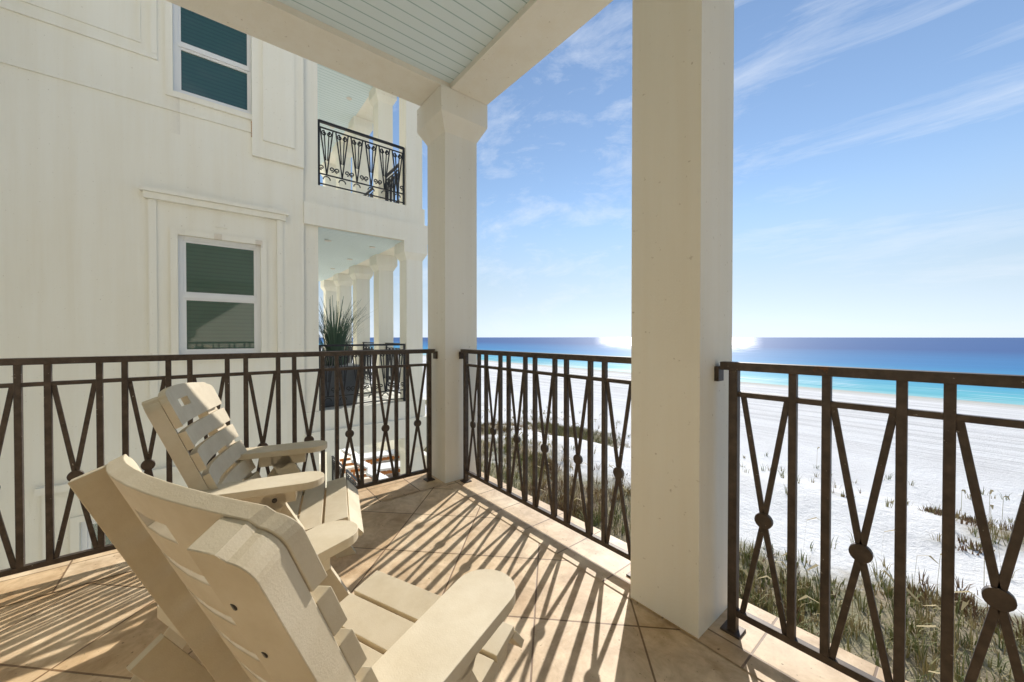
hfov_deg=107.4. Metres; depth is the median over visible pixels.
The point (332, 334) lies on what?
potted plant
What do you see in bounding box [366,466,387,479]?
lounger
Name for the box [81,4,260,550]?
neighbour windows
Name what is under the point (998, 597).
iron balcony railing
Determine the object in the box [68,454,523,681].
chair
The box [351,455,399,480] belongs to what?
lounger
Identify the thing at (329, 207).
neighbour balconies
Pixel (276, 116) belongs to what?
neighbour wall trim
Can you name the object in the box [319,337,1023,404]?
sea water
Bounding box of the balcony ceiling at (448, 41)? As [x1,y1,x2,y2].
[277,0,529,82]
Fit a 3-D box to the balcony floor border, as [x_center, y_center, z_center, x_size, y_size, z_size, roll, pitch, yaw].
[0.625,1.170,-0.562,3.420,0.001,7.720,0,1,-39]
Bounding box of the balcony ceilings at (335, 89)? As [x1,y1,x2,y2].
[317,64,401,280]
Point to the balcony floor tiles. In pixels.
(568, 620)
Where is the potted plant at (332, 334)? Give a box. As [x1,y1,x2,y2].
[319,295,377,407]
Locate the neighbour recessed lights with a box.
[324,97,374,268]
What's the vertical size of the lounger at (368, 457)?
0.790 m
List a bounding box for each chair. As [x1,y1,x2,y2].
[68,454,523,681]
[130,382,363,681]
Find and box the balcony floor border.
[0,472,908,681]
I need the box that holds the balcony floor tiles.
[0,484,763,681]
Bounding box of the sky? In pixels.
[318,0,1023,337]
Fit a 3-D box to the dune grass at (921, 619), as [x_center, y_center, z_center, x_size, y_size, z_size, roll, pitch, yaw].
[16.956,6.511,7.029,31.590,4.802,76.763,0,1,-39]
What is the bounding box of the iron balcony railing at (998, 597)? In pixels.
[0,349,1023,681]
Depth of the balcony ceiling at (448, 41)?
2.38 m
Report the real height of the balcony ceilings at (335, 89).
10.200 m
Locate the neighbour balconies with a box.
[303,58,427,487]
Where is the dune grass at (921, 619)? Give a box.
[423,406,1023,681]
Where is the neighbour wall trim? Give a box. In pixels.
[0,0,303,559]
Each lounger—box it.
[340,448,398,472]
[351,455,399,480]
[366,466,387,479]
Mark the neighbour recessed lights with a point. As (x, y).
(348, 98)
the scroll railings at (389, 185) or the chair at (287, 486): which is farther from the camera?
the scroll railings at (389, 185)
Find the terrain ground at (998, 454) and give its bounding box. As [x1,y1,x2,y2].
[321,348,1023,681]
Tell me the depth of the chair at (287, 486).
1.57 m
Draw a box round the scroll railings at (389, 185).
[318,119,404,485]
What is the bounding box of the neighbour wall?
[0,0,304,569]
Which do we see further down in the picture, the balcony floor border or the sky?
the balcony floor border

